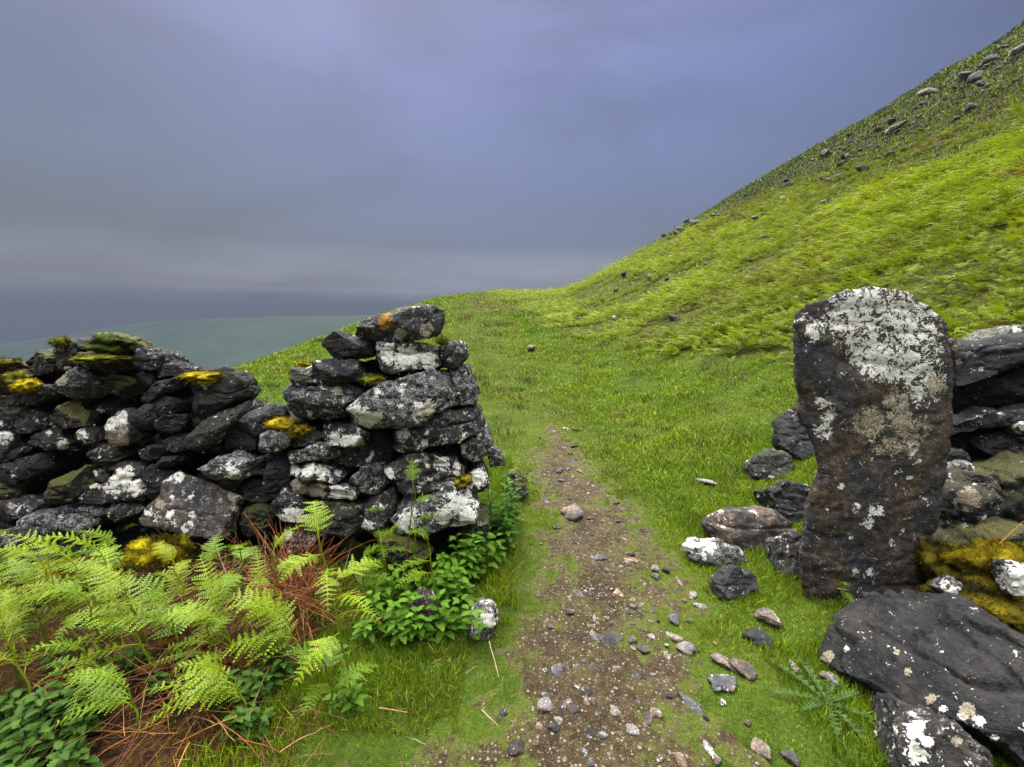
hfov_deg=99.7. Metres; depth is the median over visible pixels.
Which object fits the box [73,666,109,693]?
nettle
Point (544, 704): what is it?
path stone
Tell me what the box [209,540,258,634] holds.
bracken fern
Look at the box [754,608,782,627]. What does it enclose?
path stone
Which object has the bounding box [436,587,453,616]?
nettle
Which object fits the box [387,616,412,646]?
nettle
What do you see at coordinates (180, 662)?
nettle
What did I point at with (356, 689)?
nettle
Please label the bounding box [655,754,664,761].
pebble
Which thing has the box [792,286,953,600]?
gate post
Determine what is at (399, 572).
nettle
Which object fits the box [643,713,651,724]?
pebble
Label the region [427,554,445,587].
nettle
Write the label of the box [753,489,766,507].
fallen stone
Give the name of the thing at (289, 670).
nettle
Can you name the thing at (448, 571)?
nettle
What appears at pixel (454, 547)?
nettle
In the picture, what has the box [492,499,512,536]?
nettle
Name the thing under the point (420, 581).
nettle
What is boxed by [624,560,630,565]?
pebble
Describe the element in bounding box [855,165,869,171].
rock
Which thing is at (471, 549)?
nettle
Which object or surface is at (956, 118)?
rock
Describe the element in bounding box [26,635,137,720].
bracken fern
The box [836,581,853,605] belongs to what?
bracken fern
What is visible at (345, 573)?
bracken fern
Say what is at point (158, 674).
nettle
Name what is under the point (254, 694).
nettle
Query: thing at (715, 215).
rock
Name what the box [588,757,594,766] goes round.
pebble
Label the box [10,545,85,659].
bracken fern
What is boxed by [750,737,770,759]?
path stone
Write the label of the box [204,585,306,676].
bracken fern
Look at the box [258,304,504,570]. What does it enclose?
dry stone wall
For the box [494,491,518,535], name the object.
nettle
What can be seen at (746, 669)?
path stone
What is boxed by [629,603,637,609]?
pebble
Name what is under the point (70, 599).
bracken fern
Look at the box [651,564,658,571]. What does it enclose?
pebble
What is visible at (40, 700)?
nettle
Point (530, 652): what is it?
path
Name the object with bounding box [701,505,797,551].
fallen stone
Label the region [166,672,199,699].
nettle
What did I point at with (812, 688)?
thistle
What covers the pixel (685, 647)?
path stone
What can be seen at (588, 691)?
path stone
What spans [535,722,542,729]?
pebble
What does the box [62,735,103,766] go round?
nettle
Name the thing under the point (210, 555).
bracken fern
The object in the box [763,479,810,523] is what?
fallen stone
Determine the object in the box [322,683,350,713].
nettle
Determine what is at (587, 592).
pebble
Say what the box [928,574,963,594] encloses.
fallen stone
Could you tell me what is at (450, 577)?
nettle
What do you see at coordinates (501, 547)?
nettle
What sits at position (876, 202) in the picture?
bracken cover
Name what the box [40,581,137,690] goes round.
bracken fern
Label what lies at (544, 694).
pebble
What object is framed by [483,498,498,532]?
nettle
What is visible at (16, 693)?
nettle
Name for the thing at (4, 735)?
nettle
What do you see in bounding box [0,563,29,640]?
bracken fern
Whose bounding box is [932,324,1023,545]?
dry stone wall
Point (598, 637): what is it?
pebble
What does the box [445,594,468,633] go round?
nettle
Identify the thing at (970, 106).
rock
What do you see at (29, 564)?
bracken fern
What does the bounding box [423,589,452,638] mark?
nettle
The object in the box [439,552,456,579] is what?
nettle
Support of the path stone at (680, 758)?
on the path at (530, 652)
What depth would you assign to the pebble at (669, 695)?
1.70 m
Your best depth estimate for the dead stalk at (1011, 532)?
1.93 m
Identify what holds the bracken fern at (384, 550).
on the ground at (392, 750)
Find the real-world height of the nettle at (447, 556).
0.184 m
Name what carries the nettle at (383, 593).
on the ground at (392, 750)
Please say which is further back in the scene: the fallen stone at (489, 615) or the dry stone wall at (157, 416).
the dry stone wall at (157, 416)
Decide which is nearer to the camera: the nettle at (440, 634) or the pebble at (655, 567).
the nettle at (440, 634)
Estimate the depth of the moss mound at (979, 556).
1.94 m
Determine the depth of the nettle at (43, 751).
1.44 m
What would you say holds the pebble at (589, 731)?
on the path at (530, 652)
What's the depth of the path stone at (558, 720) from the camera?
1.59 m
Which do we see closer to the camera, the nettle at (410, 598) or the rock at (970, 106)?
the nettle at (410, 598)
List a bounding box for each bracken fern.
[0,542,75,626]
[0,554,56,677]
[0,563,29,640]
[0,583,51,685]
[0,588,44,695]
[1,529,122,657]
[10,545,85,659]
[22,531,143,640]
[25,541,107,630]
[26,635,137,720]
[32,566,153,687]
[38,525,132,625]
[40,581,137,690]
[44,664,144,740]
[84,563,151,654]
[89,573,192,653]
[141,647,246,729]
[142,541,198,627]
[153,611,239,685]
[157,556,244,674]
[196,534,239,637]
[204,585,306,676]
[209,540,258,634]
[219,549,282,649]
[245,526,305,631]
[278,500,382,703]
[286,639,378,720]
[356,543,395,613]
[364,507,411,594]
[392,528,438,612]
[404,459,442,567]
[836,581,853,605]
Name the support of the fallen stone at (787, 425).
on the ground at (392, 750)
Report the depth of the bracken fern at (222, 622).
1.67 m
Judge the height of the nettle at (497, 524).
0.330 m
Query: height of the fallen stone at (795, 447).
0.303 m
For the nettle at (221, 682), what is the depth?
1.64 m
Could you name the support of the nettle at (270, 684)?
on the ground at (392, 750)
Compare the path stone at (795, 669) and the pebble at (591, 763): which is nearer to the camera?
the pebble at (591, 763)
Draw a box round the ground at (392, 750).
[0,24,1023,766]
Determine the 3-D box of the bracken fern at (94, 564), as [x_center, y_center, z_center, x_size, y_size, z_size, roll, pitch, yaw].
[-1.845,0.873,1.831,0.360,0.538,0.322,6,11,34]
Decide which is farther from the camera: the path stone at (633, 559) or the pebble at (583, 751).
the path stone at (633, 559)
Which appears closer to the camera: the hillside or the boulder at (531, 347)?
the boulder at (531, 347)
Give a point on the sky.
(161, 160)
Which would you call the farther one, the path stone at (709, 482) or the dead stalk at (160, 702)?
the path stone at (709, 482)
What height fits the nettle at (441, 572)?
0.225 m
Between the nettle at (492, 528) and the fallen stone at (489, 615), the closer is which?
the fallen stone at (489, 615)
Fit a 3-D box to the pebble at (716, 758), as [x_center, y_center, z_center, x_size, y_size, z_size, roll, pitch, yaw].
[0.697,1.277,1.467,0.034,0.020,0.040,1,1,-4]
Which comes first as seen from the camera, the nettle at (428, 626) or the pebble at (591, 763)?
the pebble at (591, 763)
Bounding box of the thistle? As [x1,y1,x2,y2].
[769,658,873,743]
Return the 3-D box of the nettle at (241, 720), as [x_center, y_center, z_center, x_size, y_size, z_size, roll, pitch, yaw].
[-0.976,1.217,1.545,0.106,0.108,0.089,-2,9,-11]
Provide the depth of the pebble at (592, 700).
1.67 m
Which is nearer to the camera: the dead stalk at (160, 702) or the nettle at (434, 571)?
the dead stalk at (160, 702)
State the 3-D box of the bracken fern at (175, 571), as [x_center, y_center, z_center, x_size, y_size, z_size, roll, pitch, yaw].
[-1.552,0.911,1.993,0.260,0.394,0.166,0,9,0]
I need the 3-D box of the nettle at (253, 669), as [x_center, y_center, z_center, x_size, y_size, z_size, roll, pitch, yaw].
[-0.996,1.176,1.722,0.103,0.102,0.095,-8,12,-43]
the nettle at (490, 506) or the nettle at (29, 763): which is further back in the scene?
the nettle at (490, 506)
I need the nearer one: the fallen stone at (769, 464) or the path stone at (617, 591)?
the path stone at (617, 591)
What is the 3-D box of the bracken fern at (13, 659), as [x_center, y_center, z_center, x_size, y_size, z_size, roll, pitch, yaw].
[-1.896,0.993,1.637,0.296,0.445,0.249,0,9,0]
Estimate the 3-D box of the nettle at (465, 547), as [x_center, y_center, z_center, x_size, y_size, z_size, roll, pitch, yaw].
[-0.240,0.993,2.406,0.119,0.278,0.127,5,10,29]
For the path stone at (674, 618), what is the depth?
2.12 m
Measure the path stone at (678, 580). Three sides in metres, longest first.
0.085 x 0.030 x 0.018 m
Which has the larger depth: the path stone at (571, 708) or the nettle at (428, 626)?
the nettle at (428, 626)
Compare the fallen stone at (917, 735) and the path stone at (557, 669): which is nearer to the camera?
the fallen stone at (917, 735)
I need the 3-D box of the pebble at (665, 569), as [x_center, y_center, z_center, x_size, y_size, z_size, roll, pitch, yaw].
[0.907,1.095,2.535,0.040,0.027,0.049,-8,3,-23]
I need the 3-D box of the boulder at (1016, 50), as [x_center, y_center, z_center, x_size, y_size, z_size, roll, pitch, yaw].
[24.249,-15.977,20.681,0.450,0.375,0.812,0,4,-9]
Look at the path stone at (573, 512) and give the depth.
3.19 m
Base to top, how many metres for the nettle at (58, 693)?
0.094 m
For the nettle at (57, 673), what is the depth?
1.60 m
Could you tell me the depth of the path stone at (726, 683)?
1.75 m
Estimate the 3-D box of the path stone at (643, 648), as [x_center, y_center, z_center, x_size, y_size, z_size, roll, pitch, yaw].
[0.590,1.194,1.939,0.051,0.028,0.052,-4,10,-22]
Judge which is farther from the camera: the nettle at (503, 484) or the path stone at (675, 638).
the nettle at (503, 484)
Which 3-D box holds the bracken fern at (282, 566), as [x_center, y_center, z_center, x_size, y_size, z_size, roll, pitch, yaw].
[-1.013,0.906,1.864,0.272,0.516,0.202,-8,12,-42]
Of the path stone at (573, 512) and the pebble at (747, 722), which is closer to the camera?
the pebble at (747, 722)
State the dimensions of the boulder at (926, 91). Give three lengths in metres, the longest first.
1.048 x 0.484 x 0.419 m
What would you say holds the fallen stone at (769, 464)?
on the ground at (392, 750)
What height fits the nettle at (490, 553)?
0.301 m
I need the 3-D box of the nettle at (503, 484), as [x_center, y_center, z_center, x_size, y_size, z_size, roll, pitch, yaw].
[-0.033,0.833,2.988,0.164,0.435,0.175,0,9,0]
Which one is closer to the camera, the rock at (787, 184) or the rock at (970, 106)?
the rock at (970, 106)
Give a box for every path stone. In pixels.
[506,739,524,755]
[531,739,538,745]
[536,696,552,711]
[545,618,554,628]
[547,721,559,731]
[551,663,564,675]
[554,716,562,724]
[560,503,582,520]
[566,702,578,713]
[573,590,583,596]
[581,686,592,695]
[593,554,606,560]
[610,704,619,715]
[612,588,623,596]
[622,557,638,562]
[625,723,639,735]
[636,644,649,652]
[664,652,670,659]
[666,631,682,642]
[668,613,679,624]
[672,752,686,766]
[675,576,682,585]
[676,641,693,655]
[677,691,704,713]
[688,641,698,651]
[689,591,696,598]
[693,603,706,608]
[695,478,716,485]
[703,739,714,756]
[707,674,736,692]
[710,652,739,673]
[729,655,757,680]
[742,626,773,648]
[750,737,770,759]
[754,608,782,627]
[780,749,799,766]
[789,659,799,671]
[819,671,840,685]
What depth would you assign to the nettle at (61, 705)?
1.50 m
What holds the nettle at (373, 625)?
on the ground at (392, 750)
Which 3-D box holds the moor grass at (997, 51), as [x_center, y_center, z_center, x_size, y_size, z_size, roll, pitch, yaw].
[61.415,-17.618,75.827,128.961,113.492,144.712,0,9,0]
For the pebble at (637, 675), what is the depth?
1.79 m
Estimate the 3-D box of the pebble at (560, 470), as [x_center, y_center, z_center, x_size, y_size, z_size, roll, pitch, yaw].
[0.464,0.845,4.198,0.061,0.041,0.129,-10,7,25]
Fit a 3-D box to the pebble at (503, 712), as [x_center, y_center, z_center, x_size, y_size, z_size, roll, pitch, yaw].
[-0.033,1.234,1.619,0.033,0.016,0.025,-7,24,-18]
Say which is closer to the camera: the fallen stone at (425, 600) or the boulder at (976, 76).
the fallen stone at (425, 600)
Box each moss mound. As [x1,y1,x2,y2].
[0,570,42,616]
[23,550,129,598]
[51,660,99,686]
[121,530,195,568]
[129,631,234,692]
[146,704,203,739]
[913,537,964,580]
[916,570,1023,631]
[940,534,1023,577]
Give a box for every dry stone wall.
[0,331,295,562]
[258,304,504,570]
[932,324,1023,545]
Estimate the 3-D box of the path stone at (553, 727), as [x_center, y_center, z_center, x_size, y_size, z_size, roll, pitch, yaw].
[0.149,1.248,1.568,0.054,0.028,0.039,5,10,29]
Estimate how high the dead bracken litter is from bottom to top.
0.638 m
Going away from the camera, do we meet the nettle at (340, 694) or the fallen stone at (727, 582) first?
the nettle at (340, 694)
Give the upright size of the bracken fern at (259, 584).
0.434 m
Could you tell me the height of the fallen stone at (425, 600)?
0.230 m
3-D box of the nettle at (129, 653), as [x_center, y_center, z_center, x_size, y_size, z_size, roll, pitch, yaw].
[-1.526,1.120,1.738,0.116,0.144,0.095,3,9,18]
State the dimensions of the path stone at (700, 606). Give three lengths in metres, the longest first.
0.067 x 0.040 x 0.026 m
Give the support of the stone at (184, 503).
on the dry stone wall at (157, 416)
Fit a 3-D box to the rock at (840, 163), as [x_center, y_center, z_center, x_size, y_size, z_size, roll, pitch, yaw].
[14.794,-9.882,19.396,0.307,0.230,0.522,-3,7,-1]
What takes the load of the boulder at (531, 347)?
on the ground at (392, 750)
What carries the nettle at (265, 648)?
on the ground at (392, 750)
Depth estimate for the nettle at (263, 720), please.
1.55 m
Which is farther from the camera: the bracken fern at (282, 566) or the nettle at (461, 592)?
the nettle at (461, 592)
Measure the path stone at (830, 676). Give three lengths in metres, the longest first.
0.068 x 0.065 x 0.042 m
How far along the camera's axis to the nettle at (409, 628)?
1.92 m
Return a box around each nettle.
[0,686,27,720]
[0,690,43,741]
[0,705,43,765]
[0,718,30,742]
[0,740,21,755]
[0,740,23,766]
[1,688,37,730]
[1,740,49,766]
[5,757,46,766]
[12,691,51,730]
[20,679,61,730]
[20,718,59,760]
[36,645,76,666]
[38,726,70,766]
[41,686,63,711]
[44,670,87,704]
[44,686,90,725]
[46,738,84,766]
[50,691,105,736]
[50,694,85,729]
[53,695,102,727]
[57,683,96,700]
[59,713,103,738]
[62,719,106,746]
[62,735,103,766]
[71,688,112,724]
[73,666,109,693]
[115,643,148,675]
[121,649,153,678]
[140,668,175,697]
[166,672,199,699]
[169,650,199,677]
[173,671,200,701]
[199,673,233,702]
[208,691,239,713]
[216,669,241,702]
[218,707,252,739]
[222,706,259,743]
[229,670,254,703]
[234,669,266,705]
[234,684,266,714]
[243,706,276,739]
[245,664,271,682]
[257,639,286,669]
[261,666,285,702]
[267,649,291,680]
[270,648,298,681]
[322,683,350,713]
[339,674,361,703]
[340,691,367,713]
[350,619,384,642]
[360,590,385,634]
[370,586,395,611]
[375,572,399,609]
[380,564,408,599]
[381,610,407,637]
[383,600,405,627]
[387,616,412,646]
[391,560,410,588]
[397,590,425,641]
[397,592,417,620]
[400,562,423,588]
[400,605,426,641]
[403,569,428,592]
[405,569,421,587]
[406,617,437,641]
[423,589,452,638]
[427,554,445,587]
[430,552,450,575]
[431,563,455,607]
[433,561,450,584]
[434,607,456,643]
[436,574,460,609]
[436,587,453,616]
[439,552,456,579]
[441,555,457,574]
[441,564,465,592]
[445,558,473,597]
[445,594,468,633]
[447,533,467,575]
[450,563,469,584]
[450,578,469,605]
[451,573,470,603]
[452,613,475,640]
[453,576,476,602]
[457,539,482,582]
[458,534,484,581]
[458,599,488,644]
[459,552,477,578]
[459,553,479,579]
[460,538,484,566]
[465,533,485,567]
[476,531,498,576]
[480,527,502,568]
[482,479,496,520]
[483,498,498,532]
[486,533,506,562]
[489,511,501,534]
[490,503,512,538]
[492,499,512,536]
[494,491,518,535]
[495,512,517,552]
[497,475,517,515]
[504,481,519,512]
[504,488,521,522]
[505,479,522,518]
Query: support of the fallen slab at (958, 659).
on the ground at (392, 750)
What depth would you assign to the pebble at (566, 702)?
1.66 m
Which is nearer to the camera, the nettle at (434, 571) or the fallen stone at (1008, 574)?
the fallen stone at (1008, 574)
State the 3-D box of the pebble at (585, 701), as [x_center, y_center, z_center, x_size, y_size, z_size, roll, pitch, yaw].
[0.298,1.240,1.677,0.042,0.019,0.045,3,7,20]
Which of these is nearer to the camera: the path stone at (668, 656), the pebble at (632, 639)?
the path stone at (668, 656)
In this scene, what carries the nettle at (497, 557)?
on the ground at (392, 750)
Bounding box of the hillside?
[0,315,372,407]
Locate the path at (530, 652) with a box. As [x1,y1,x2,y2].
[333,411,770,766]
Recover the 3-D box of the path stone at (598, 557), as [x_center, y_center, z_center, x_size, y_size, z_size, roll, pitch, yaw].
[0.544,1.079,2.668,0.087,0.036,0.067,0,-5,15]
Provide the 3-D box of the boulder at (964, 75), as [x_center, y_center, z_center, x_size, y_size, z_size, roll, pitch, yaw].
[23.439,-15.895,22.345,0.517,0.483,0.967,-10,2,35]
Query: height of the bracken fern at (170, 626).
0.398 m
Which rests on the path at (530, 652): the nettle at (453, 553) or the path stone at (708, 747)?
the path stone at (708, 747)
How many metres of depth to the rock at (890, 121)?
22.53 m
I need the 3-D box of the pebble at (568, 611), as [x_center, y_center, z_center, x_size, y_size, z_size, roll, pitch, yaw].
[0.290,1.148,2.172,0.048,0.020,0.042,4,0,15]
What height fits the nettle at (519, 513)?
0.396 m
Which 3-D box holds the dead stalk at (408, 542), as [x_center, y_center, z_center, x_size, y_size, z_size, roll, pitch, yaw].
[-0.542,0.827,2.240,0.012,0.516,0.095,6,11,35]
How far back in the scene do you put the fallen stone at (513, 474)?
3.49 m
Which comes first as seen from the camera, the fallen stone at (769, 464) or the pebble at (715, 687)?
the pebble at (715, 687)
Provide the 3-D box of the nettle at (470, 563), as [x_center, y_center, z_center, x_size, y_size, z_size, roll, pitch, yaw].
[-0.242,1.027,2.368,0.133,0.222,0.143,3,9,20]
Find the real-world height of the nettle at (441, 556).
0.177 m
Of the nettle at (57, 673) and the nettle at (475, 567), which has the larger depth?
the nettle at (475, 567)
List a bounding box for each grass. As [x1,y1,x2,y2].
[458,19,1023,350]
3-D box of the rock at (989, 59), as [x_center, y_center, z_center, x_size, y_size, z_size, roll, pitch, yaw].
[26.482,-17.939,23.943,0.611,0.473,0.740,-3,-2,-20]
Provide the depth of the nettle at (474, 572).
2.37 m
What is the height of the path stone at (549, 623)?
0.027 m
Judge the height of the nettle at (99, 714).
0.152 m
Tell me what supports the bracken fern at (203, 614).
on the ground at (392, 750)
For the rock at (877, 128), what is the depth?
22.44 m
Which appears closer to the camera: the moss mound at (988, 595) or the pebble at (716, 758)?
the pebble at (716, 758)
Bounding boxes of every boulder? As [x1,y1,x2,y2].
[527,345,535,350]
[667,313,679,320]
[885,120,907,133]
[917,87,937,96]
[958,71,972,80]
[966,70,983,83]
[1007,43,1023,57]
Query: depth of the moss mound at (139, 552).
2.23 m
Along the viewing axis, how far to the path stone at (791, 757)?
1.47 m
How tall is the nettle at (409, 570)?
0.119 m
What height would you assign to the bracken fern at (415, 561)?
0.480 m
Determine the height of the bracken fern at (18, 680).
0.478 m
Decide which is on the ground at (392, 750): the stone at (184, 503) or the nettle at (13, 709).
the nettle at (13, 709)
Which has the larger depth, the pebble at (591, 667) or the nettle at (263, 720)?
the pebble at (591, 667)
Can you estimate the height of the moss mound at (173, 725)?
0.281 m
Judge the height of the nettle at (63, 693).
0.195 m
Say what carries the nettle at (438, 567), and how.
on the ground at (392, 750)
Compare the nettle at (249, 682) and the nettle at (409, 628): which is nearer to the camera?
the nettle at (249, 682)
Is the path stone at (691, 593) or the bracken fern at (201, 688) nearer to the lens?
the bracken fern at (201, 688)
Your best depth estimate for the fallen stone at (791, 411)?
4.46 m
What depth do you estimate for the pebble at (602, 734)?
1.53 m
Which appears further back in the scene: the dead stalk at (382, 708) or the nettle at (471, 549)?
the nettle at (471, 549)
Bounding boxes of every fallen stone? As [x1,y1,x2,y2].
[409,587,437,633]
[466,598,498,640]
[507,467,527,501]
[682,537,746,567]
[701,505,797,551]
[709,564,758,601]
[743,449,794,481]
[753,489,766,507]
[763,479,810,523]
[765,531,800,578]
[771,406,795,427]
[771,411,807,449]
[777,434,814,460]
[871,692,993,766]
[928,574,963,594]
[991,558,1023,595]
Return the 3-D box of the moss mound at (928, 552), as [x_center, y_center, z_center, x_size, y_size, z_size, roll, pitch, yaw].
[2.097,0.885,2.077,0.303,0.270,0.229,2,9,12]
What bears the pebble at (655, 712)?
on the path at (530, 652)
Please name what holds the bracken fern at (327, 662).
on the ground at (392, 750)
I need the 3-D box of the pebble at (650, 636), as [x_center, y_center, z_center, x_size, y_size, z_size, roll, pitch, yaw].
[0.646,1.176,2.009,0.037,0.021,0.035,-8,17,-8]
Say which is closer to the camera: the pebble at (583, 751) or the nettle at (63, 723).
the pebble at (583, 751)
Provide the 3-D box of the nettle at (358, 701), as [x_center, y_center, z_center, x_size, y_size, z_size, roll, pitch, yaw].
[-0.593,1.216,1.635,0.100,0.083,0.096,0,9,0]
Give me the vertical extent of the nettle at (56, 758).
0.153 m
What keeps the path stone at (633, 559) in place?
on the path at (530, 652)
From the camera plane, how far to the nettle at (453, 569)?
2.20 m
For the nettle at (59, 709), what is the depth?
1.50 m
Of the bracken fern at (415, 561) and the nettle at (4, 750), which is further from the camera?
the bracken fern at (415, 561)
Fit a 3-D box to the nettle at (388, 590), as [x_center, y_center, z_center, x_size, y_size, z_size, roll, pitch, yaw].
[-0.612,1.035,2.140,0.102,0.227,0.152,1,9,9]
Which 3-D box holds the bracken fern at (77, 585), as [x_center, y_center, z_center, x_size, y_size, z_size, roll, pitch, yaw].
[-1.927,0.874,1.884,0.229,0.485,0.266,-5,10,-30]
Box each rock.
[690,220,700,226]
[710,213,720,217]
[784,182,793,186]
[820,149,830,156]
[836,160,847,167]
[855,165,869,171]
[873,126,882,131]
[883,151,896,158]
[887,118,895,124]
[951,116,960,122]
[964,102,976,111]
[981,54,998,66]
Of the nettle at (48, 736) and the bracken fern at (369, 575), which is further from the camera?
the bracken fern at (369, 575)
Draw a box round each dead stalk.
[145,679,192,713]
[379,707,407,712]
[402,493,412,592]
[489,641,498,676]
[999,521,1023,543]
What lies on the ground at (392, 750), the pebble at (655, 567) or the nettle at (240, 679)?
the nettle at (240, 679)
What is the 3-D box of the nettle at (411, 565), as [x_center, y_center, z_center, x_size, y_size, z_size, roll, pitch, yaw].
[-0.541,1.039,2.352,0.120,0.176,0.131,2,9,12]
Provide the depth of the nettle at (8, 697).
1.54 m
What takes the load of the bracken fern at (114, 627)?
on the ground at (392, 750)
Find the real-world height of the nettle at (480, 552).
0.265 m
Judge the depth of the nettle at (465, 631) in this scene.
2.02 m
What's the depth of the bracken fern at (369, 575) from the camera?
2.13 m
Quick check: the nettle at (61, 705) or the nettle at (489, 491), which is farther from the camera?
the nettle at (489, 491)
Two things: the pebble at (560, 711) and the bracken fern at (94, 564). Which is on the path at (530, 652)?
the pebble at (560, 711)
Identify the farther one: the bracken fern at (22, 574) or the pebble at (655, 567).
the pebble at (655, 567)
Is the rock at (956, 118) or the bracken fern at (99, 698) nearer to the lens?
the bracken fern at (99, 698)
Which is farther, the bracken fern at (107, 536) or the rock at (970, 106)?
the rock at (970, 106)
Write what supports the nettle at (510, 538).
on the ground at (392, 750)
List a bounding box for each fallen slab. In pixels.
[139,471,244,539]
[819,588,1023,766]
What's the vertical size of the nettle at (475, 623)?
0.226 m
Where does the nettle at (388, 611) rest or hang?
on the ground at (392, 750)
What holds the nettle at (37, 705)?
on the ground at (392, 750)
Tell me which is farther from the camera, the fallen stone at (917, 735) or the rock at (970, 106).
the rock at (970, 106)
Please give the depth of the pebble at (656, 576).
2.48 m
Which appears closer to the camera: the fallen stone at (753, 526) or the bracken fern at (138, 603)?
the bracken fern at (138, 603)
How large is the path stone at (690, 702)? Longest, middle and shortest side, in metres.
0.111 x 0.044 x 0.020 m
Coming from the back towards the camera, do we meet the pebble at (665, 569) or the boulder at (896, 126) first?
the boulder at (896, 126)
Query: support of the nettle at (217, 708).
on the ground at (392, 750)
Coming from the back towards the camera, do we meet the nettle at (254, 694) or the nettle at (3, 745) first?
the nettle at (254, 694)
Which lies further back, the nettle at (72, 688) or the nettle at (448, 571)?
the nettle at (448, 571)
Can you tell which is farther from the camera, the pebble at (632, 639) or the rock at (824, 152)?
the rock at (824, 152)
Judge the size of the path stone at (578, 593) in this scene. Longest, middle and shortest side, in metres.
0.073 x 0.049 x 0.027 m
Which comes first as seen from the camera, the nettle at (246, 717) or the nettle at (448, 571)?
the nettle at (246, 717)
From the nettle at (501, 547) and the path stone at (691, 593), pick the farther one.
the nettle at (501, 547)
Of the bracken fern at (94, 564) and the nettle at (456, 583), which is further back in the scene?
the nettle at (456, 583)
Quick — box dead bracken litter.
[0,507,518,766]
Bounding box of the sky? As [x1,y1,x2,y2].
[0,0,1023,332]
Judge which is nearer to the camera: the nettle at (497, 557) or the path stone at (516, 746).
the path stone at (516, 746)
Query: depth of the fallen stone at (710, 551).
2.57 m
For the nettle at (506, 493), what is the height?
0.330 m
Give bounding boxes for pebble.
[499,708,507,715]
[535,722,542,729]
[541,692,549,697]
[556,467,563,473]
[558,707,563,714]
[561,698,572,707]
[565,608,573,614]
[579,748,587,756]
[582,589,591,596]
[583,696,589,704]
[587,697,596,704]
[587,728,591,736]
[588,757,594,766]
[589,664,598,670]
[592,634,604,640]
[598,731,607,738]
[613,666,619,670]
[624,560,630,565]
[628,635,636,643]
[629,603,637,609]
[634,671,641,679]
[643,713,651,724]
[647,633,654,638]
[649,707,663,718]
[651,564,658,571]
[653,573,659,579]
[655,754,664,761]
[662,567,669,572]
[665,693,672,698]
[711,683,721,691]
[711,753,720,765]
[744,719,750,726]
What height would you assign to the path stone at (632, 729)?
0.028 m
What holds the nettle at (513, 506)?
on the ground at (392, 750)
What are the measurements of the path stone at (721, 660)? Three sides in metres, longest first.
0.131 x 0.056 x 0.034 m
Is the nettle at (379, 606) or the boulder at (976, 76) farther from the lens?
the boulder at (976, 76)
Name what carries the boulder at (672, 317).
on the ground at (392, 750)
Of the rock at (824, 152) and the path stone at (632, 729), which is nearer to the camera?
the path stone at (632, 729)
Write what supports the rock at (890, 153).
on the ground at (392, 750)
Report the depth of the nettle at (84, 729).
1.47 m
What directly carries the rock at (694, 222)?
on the ground at (392, 750)
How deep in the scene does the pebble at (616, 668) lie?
1.83 m
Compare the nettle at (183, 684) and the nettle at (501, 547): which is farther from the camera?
the nettle at (501, 547)
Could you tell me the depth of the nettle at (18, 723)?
1.42 m
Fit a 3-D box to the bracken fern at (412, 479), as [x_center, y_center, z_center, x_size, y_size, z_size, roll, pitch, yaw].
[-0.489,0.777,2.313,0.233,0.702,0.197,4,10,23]
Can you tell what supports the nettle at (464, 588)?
on the ground at (392, 750)
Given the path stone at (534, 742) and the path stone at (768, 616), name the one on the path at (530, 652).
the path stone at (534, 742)
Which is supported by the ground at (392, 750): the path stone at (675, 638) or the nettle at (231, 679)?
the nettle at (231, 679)
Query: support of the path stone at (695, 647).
on the ground at (392, 750)
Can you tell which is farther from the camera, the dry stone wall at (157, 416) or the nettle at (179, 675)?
the dry stone wall at (157, 416)
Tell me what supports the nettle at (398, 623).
on the ground at (392, 750)
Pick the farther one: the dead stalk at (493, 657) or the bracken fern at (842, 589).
the bracken fern at (842, 589)
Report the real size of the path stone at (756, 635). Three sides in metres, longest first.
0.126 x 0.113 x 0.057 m
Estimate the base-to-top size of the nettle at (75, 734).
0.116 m
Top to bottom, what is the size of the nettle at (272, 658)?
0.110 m
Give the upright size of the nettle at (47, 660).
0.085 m
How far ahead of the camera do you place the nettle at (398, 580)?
2.16 m
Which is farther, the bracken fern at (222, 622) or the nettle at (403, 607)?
the nettle at (403, 607)
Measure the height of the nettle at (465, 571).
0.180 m
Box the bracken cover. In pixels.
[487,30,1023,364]

